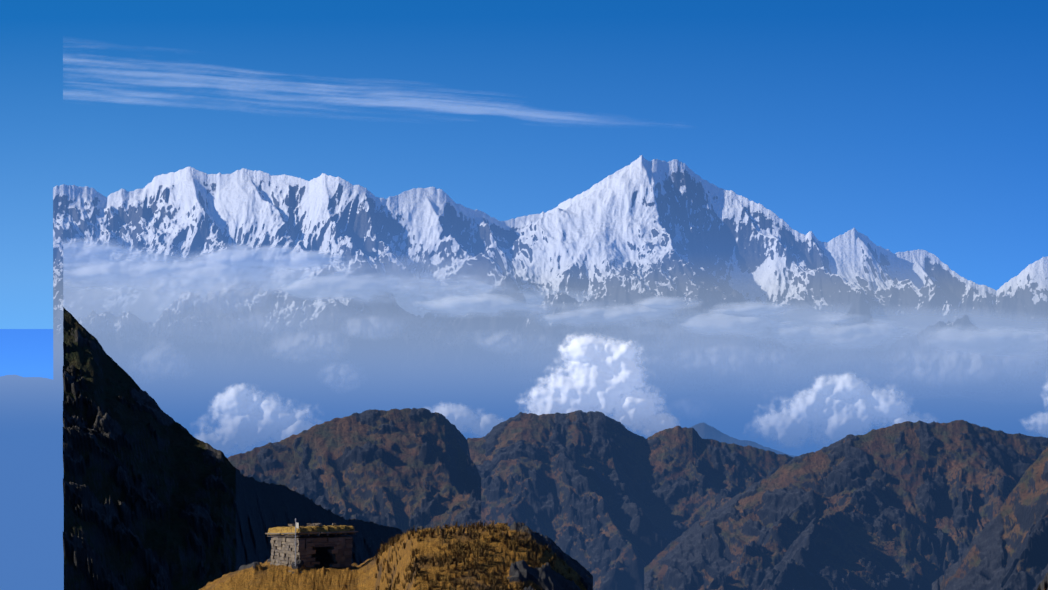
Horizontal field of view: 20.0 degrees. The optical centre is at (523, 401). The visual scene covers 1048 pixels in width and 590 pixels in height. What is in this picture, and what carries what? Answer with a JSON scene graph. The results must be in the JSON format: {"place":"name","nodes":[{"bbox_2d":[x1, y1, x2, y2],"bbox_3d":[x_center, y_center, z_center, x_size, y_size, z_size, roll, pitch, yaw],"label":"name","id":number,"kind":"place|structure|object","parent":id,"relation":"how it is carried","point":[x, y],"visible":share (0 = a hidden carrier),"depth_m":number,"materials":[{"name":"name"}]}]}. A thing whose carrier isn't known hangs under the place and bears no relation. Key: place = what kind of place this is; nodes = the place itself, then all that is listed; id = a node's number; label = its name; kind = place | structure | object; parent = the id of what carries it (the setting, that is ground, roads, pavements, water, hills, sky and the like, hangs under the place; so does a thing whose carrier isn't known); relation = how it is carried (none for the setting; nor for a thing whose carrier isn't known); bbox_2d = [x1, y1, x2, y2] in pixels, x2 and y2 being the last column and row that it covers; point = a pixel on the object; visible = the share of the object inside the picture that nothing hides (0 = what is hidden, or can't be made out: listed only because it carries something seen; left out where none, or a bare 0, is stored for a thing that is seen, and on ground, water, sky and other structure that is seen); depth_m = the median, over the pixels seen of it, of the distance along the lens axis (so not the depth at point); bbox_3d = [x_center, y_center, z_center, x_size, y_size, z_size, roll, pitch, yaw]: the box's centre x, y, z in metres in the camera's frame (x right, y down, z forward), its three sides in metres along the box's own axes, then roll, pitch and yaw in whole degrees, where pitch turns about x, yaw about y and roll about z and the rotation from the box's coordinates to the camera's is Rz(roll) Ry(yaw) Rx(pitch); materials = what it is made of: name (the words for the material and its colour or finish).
{"place":"outdoors","nodes":[
{"label":"outdoors","id":0,"kind":"place"},
{"bbox_2d":[63,307,405,589],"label":"slope","id":1,"kind":"structure","parent":0,"point":[156,497],"depth_m":435.57,"materials":[{"name":"black stone"}]},
{"bbox_2d":[192,383,319,454],"bbox_3d":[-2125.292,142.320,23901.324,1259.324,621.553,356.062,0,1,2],"label":"cloud","id":2,"kind":"structure","parent":0,"point":[245,417],"depth_m":23806.75,"materials":[{"name":"white"}]},
{"bbox_2d":[227,408,480,532],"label":"ridge terrain","id":3,"kind":"structure","parent":0,"point":[405,469],"depth_m":2104.43,"materials":[{"name":"brown stone"}]},
{"bbox_2d":[63,42,685,126],"bbox_3d":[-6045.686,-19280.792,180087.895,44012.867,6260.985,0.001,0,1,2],"label":"cloud","id":4,"kind":"structure","parent":0,"point":[288,91],"depth_m":180384.19,"materials":[{"name":"white"}]},
{"bbox_2d":[199,520,592,589],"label":"grassy hill","id":5,"kind":"structure","parent":0,"point":[265,575],"depth_m":141.22,"materials":[{"name":"brown plant"}]},
{"bbox_2d":[265,518,357,573],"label":"stone hut","id":6,"kind":"object","parent":5,"relation":"on","point":[321,545],"visible":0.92,"depth_m":158.88,"materials":[{"name":"grey stone"}]},
{"bbox_2d":[428,403,506,436],"bbox_3d":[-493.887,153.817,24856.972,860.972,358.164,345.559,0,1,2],"label":"cloud","id":7,"kind":"structure","parent":0,"point":[462,418],"depth_m":24747.23,"materials":[{"name":"white"}]},
{"bbox_2d":[0,375,1047,589],"bbox_3d":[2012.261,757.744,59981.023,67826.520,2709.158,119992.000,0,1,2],"label":"haze","id":8,"kind":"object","parent":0,"point":[31,490],"depth_m":49356.55,"materials":[{"name":"blue"}]},
{"bbox_2d":[0,0,1047,378],"label":"sky","id":9,"kind":"structure","parent":0,"point":[908,125],"materials":[{"name":"blue"}]},
{"bbox_2d":[53,155,1047,403],"bbox_3d":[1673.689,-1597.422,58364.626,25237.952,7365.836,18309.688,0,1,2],"label":"snowy mountain range","id":10,"kind":"structure","parent":0,"point":[641,228],"depth_m":62155.62,"materials":[{"name":"white snow"}]},
{"bbox_2d":[63,237,1047,378],"bbox_3d":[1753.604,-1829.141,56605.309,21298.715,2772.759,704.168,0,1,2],"label":"cloud","id":11,"kind":"structure","parent":0,"point":[94,261],"depth_m":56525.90,"materials":[{"name":"white"}]},
{"bbox_2d":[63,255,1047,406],"bbox_3d":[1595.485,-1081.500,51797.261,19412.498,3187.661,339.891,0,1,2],"label":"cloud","id":12,"kind":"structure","parent":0,"point":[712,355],"depth_m":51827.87,"materials":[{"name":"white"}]},
{"bbox_2d":[126,273,1034,421],"bbox_3d":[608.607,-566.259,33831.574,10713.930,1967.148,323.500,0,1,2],"label":"cloud","id":13,"kind":"structure","parent":0,"point":[210,297],"depth_m":33885.19,"materials":[{"name":"white"}]},
{"bbox_2d":[519,333,680,436],"bbox_3d":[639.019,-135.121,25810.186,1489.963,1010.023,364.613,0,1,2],"label":"cloud","id":14,"kind":"structure","parent":0,"point":[605,377],"depth_m":25692.35,"materials":[{"name":"white"}]},
{"bbox_2d":[467,410,792,589],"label":"ridge terrain","id":15,"kind":"structure","parent":0,"point":[607,503],"depth_m":2909.39,"materials":[{"name":"brown stone"}]},
{"bbox_2d":[689,422,796,457],"bbox_3d":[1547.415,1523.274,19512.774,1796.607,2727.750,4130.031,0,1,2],"label":"distant mountain","id":16,"kind":"structure","parent":0,"point":[704,430],"depth_m":20921.62,"materials":[{"name":"stone"}]},
{"bbox_2d":[747,373,940,448],"bbox_3d":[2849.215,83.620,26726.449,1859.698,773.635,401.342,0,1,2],"label":"cloud","id":17,"kind":"structure","parent":0,"point":[825,411],"depth_m":26618.30,"materials":[{"name":"white"}]},
{"bbox_2d":[644,420,1047,589],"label":"ridge terrain","id":18,"kind":"structure","parent":0,"point":[909,505],"depth_m":2455.68,"materials":[{"name":"brown stone"}]},
{"bbox_2d":[932,447,1047,589],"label":"ridge terrain","id":19,"kind":"structure","parent":0,"point":[1007,548],"depth_m":1833.97,"materials":[{"name":"brown stone"}]},
{"bbox_2d":[1023,378,1047,436],"bbox_3d":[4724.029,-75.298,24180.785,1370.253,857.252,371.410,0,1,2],"label":"cloud","id":20,"kind":"structure","parent":0,"point":[1039,424],"depth_m":24140.88,"materials":[{"name":"white"}]},
{"bbox_2d":[1036,573,1047,589],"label":"slope terrain","id":21,"kind":"structure","parent":0,"point":[1043,584],"depth_m":122.44,"materials":[{"name":"grey plant"}]}
]}

